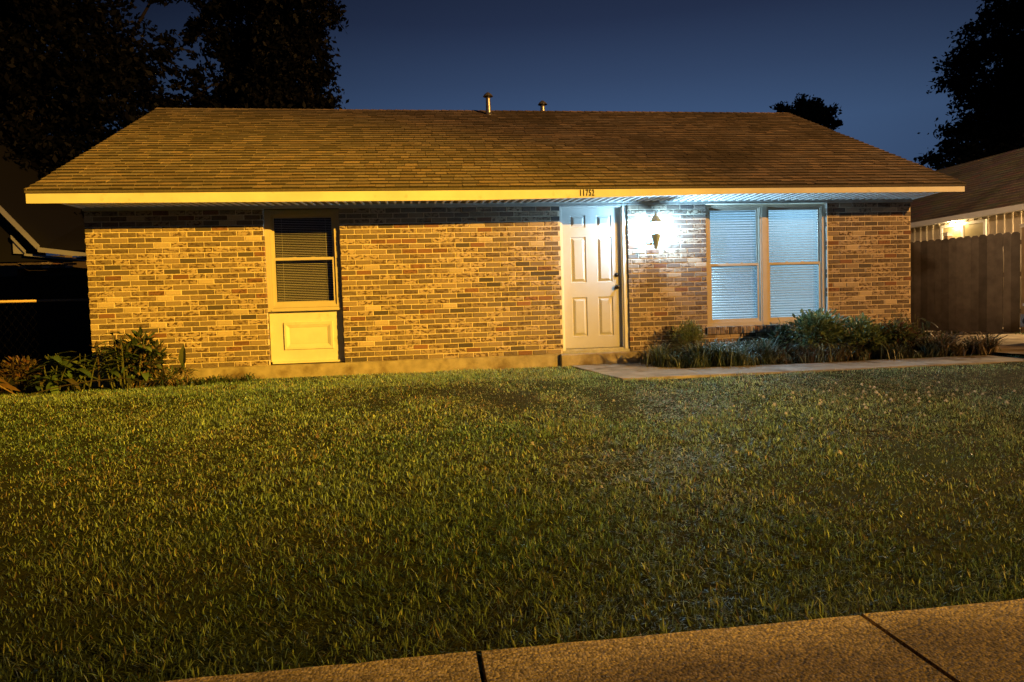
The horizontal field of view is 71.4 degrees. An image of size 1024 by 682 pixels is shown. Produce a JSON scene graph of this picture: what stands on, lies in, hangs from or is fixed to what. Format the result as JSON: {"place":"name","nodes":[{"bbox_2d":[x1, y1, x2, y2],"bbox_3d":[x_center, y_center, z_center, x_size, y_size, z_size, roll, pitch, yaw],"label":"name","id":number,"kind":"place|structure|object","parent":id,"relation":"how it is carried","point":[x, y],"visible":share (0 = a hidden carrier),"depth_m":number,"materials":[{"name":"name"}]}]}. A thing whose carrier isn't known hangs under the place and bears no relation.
{"place":"outdoors","nodes":[
{"label":"outdoors","id":0,"kind":"place"},
{"bbox_2d":[0,327,1023,681],"bbox_3d":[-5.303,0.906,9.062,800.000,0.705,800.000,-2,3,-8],"label":"ground","id":1,"kind":"structure","parent":0,"point":[514,397],"depth_m":4.37,"materials":[{"name":"green plant"}]},
{"bbox_2d":[0,378,18,393],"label":"dried frond","id":2,"kind":"object","parent":1,"relation":"on","point":[5,385],"visible":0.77,"depth_m":8.33,"materials":[{"name":"plant"}]},
{"bbox_2d":[0,355,48,391],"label":"scrub bush","id":3,"kind":"object","parent":1,"relation":"on","point":[17,376],"visible":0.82,"depth_m":8.65,"materials":[{"name":"brown plant"}]},
{"bbox_2d":[0,140,86,276],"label":"neighbour house","id":4,"kind":"structure","parent":1,"relation":"on","point":[29,233],"depth_m":20.49,"materials":[{"name":"brick"}]},
{"bbox_2d":[0,298,88,375],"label":"chain link fence","id":5,"kind":"object","parent":1,"relation":"on","point":[39,300],"visible":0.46,"depth_m":10.02,"materials":[{"name":"metal"}]},
{"bbox_2d":[0,274,91,358],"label":"side fence","id":6,"kind":"object","parent":1,"relation":"on","point":[44,287],"visible":0.3,"depth_m":15.87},
{"bbox_2d":[12,364,81,393],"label":"broadleaf plant","id":7,"kind":"object","parent":1,"relation":"on","point":[41,380],"visible":0.86,"depth_m":8.34,"materials":[{"name":"green plant"}]},
{"bbox_2d":[25,351,116,391],"bbox_3d":[-5.283,0.363,8.605,0.939,0.488,0.818,0,3,32],"label":"broadleaf plant","id":8,"kind":"object","parent":1,"relation":"on","point":[58,359],"visible":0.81,"depth_m":8.49,"materials":[{"name":"green plant"}]},
{"bbox_2d":[18,378,148,398],"bbox_3d":[-5.048,0.551,8.146,1.611,0.190,0.152,-3,3,-22],"label":"fallen branch","id":9,"kind":"object","parent":1,"relation":"on","point":[130,381],"visible":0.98,"depth_m":8.32,"materials":[{"name":"wood"}]},
{"bbox_2d":[77,341,99,389],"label":"bud stalk","id":10,"kind":"object","parent":1,"relation":"on","point":[94,346],"visible":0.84,"depth_m":8.56,"materials":[{"name":"green plant"}]},
{"bbox_2d":[0,0,236,254],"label":"oak tree","id":11,"kind":"object","parent":1,"relation":"on","point":[43,128],"visible":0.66,"depth_m":24.76,"materials":[{"name":"green plant"}]},
{"bbox_2d":[82,332,166,388],"bbox_3d":[-4.731,0.235,8.700,0.973,0.701,0.756,-3,3,-25],"label":"broadleaf plant","id":12,"kind":"object","parent":1,"relation":"on","point":[118,373],"visible":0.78,"depth_m":8.63,"materials":[{"name":"green plant"}]},
{"bbox_2d":[104,326,177,387],"bbox_3d":[-4.563,0.232,8.768,0.864,0.847,0.678,-2,3,-8],"label":"twiggy bush","id":13,"kind":"object","parent":1,"relation":"on","point":[128,350],"visible":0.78,"depth_m":8.70,"materials":[{"name":"green plant"}]},
{"bbox_2d":[142,364,197,386],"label":"weed clump","id":14,"kind":"object","parent":1,"relation":"on","point":[181,371],"visible":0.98,"depth_m":8.74,"materials":[{"name":"green plant"}]},
{"bbox_2d":[170,345,199,381],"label":"leaf stalk","id":15,"kind":"object","parent":1,"relation":"on","point":[182,356],"visible":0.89,"depth_m":8.82,"materials":[{"name":"green plant"}]},
{"bbox_2d":[174,372,259,385],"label":"weeds","id":16,"kind":"object","parent":1,"relation":"on","point":[226,379],"visible":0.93,"depth_m":8.89,"materials":[{"name":"green plant"}]},
{"bbox_2d":[178,0,311,108],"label":"oak tree","id":17,"kind":"object","parent":1,"relation":"on","point":[232,39],"visible":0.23,"depth_m":26.48,"materials":[{"name":"green plant"}]},
{"bbox_2d":[227,0,348,108],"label":"oak tree","id":18,"kind":"object","parent":1,"relation":"on","point":[284,33],"visible":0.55,"depth_m":25.15,"materials":[{"name":"green plant"}]},
{"bbox_2d":[24,92,966,387],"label":"brick house","id":19,"kind":"structure","parent":1,"relation":"on","point":[228,242],"depth_m":9.78,"materials":[{"name":"brick"}]},
{"bbox_2d":[268,212,338,307],"bbox_3d":[-2.757,-1.072,9.465,0.861,1.244,0.146,-2,3,-8],"label":"window","id":20,"kind":"structure","parent":19,"relation":"in","point":[271,216],"depth_m":9.46,"materials":[{"name":"beige paint"}]},
{"bbox_2d":[559,205,629,353],"bbox_3d":[1.144,-0.858,9.964,0.956,2.038,0.150,-2,3,-8],"label":"door","id":21,"kind":"structure","parent":19,"relation":"in","point":[593,239],"depth_m":9.97,"materials":[{"name":"paint"}]},
{"bbox_2d":[707,206,762,324],"bbox_3d":[3.185,-1.088,10.239,0.814,1.678,0.104,-2,3,-8],"label":"window","id":22,"kind":"structure","parent":19,"relation":"in","point":[759,319],"depth_m":10.26,"materials":[{"name":"beige paint"}]},
{"bbox_2d":[766,205,823,322],"bbox_3d":[4.096,-1.122,10.364,0.879,1.678,0.104,-2,3,-8],"label":"window","id":23,"kind":"structure","parent":19,"relation":"in","point":[820,247],"depth_m":10.38,"materials":[{"name":"beige paint"}]},
{"bbox_2d":[666,319,707,357],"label":"feathery bush","id":24,"kind":"object","parent":1,"relation":"on","point":[691,331],"visible":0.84,"depth_m":9.84,"materials":[{"name":"green plant"}]},
{"bbox_2d":[632,336,783,368],"bbox_3d":[2.612,0.134,9.565,2.363,0.346,1.578,-2,3,-8],"label":"ground cover","id":25,"kind":"object","parent":1,"relation":"on","point":[714,353],"visible":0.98,"depth_m":9.28,"materials":[{"name":"green plant"}]},
{"bbox_2d":[758,317,796,354],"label":"shrub","id":26,"kind":"object","parent":1,"relation":"on","point":[779,340],"visible":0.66,"depth_m":9.82,"materials":[{"name":"green plant"}]},
{"bbox_2d":[769,93,842,130],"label":"oak tree","id":27,"kind":"object","parent":1,"relation":"on","point":[819,111],"visible":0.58,"depth_m":44.26,"materials":[{"name":"green plant"}]},
{"bbox_2d":[748,340,878,363],"bbox_3d":[3.985,0.139,9.675,2.030,0.244,1.495,-2,3,-8],"label":"ground cover","id":28,"kind":"object","parent":1,"relation":"on","point":[820,353],"visible":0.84,"depth_m":9.43,"materials":[{"name":"green plant"}]},
{"bbox_2d":[777,307,892,353],"bbox_3d":[4.482,-0.099,9.815,1.875,0.785,0.722,-2,3,-8],"label":"leafy shrub","id":29,"kind":"object","parent":1,"relation":"on","point":[823,324],"visible":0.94,"depth_m":9.71,"materials":[{"name":"green plant"}]},
{"bbox_2d":[858,329,890,357],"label":"broadleaf plant","id":30,"kind":"object","parent":1,"relation":"on","point":[871,342],"visible":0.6,"depth_m":9.75,"materials":[{"name":"green plant"}]},
{"bbox_2d":[875,319,925,349],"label":"mixed shrub","id":31,"kind":"object","parent":1,"relation":"on","point":[901,329],"visible":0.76,"depth_m":9.91,"materials":[{"name":"green plant"}]},
{"bbox_2d":[848,338,954,359],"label":"ground cover","id":32,"kind":"object","parent":1,"relation":"on","point":[897,352],"visible":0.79,"depth_m":9.60,"materials":[{"name":"green plant"}]},
{"bbox_2d":[890,308,916,329],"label":"climbing sprigs","id":33,"kind":"object","parent":1,"relation":"on","point":[903,317],"visible":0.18,"depth_m":10.37,"materials":[{"name":"green plant"}]},
{"bbox_2d":[911,314,925,342],"bbox_3d":[6.164,-0.136,10.871,0.344,0.568,0.341,0,3,27],"label":"corner sapling","id":34,"kind":"object","parent":1,"relation":"on","point":[924,319],"visible":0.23,"depth_m":10.85,"materials":[{"name":"green plant"}]},
{"bbox_2d":[913,321,936,346],"bbox_3d":[5.784,-0.030,10.024,0.386,0.520,0.354,0,3,25],"label":"dark sapling","id":35,"kind":"object","parent":1,"relation":"on","point":[926,333],"visible":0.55,"depth_m":10.00,"materials":[{"name":"green plant"}]},
{"bbox_2d":[899,330,1010,355],"bbox_3d":[6.161,0.017,10.019,1.687,0.322,1.598,-2,3,-8],"label":"ground cover","id":36,"kind":"object","parent":1,"relation":"on","point":[978,346],"visible":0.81,"depth_m":9.70,"materials":[{"name":"green plant"}]},
{"bbox_2d":[911,232,1020,332],"bbox_3d":[9.182,-1.131,14.470,0.298,2.235,2.217,-3,3,-27],"label":"board fence","id":37,"kind":"object","parent":1,"relation":"on","point":[956,284],"visible":0.88,"depth_m":14.26,"materials":[{"name":"brown wood"}]},
{"bbox_2d":[910,148,1023,313],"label":"neighbour house","id":38,"kind":"structure","parent":1,"relation":"on","point":[990,200],"depth_m":18.45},
{"bbox_2d":[940,219,986,239],"bbox_3d":[11.466,-2.240,18.125,0.041,1.540,1.500,-2,3,-8],"label":"window","id":39,"kind":"structure","parent":38,"relation":"in","point":[977,227],"depth_m":17.97,"materials":[{"name":"white paint"}]},
{"bbox_2d":[913,0,1023,169],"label":"oak tree","id":40,"kind":"object","parent":1,"relation":"on","point":[995,103],"visible":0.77,"depth_m":31.84,"materials":[{"name":"green plant"}]},
{"bbox_2d":[1019,223,1023,332],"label":"timber fence","id":41,"kind":"object","parent":1,"relation":"on","point":[1022,268],"visible":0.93,"depth_m":13.40,"materials":[{"name":"brown wood"}]},
{"bbox_2d":[30,0,1021,256],"label":"sky","id":42,"kind":"structure","parent":0,"point":[874,59],"materials":[{"name":"blue"}]},
{"bbox_2d":[162,598,1023,681],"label":"sidewalk","id":43,"kind":"structure","parent":0,"point":[979,642],"depth_m":2.69,"materials":[{"name":"grey concrete"}]},
{"bbox_2d":[571,355,1023,380],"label":"path","id":44,"kind":"structure","parent":0,"point":[631,371],"depth_m":8.86,"materials":[{"name":"concrete"}]},
{"bbox_2d":[919,328,1023,353],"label":"driveway","id":45,"kind":"structure","parent":0,"point":[1014,344],"depth_m":11.66,"materials":[{"name":"concrete"}]},
{"bbox_2d":[920,330,979,334],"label":"driveway weeds","id":46,"kind":"object","parent":45,"relation":"on","point":[953,332],"visible":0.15,"depth_m":14.03,"materials":[{"name":"green plant"}]},
{"bbox_2d":[1020,303,1023,326],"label":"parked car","id":47,"kind":"object","parent":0,"point":[1021,320],"visible":1,"depth_m":10.85,"materials":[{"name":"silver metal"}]}
]}

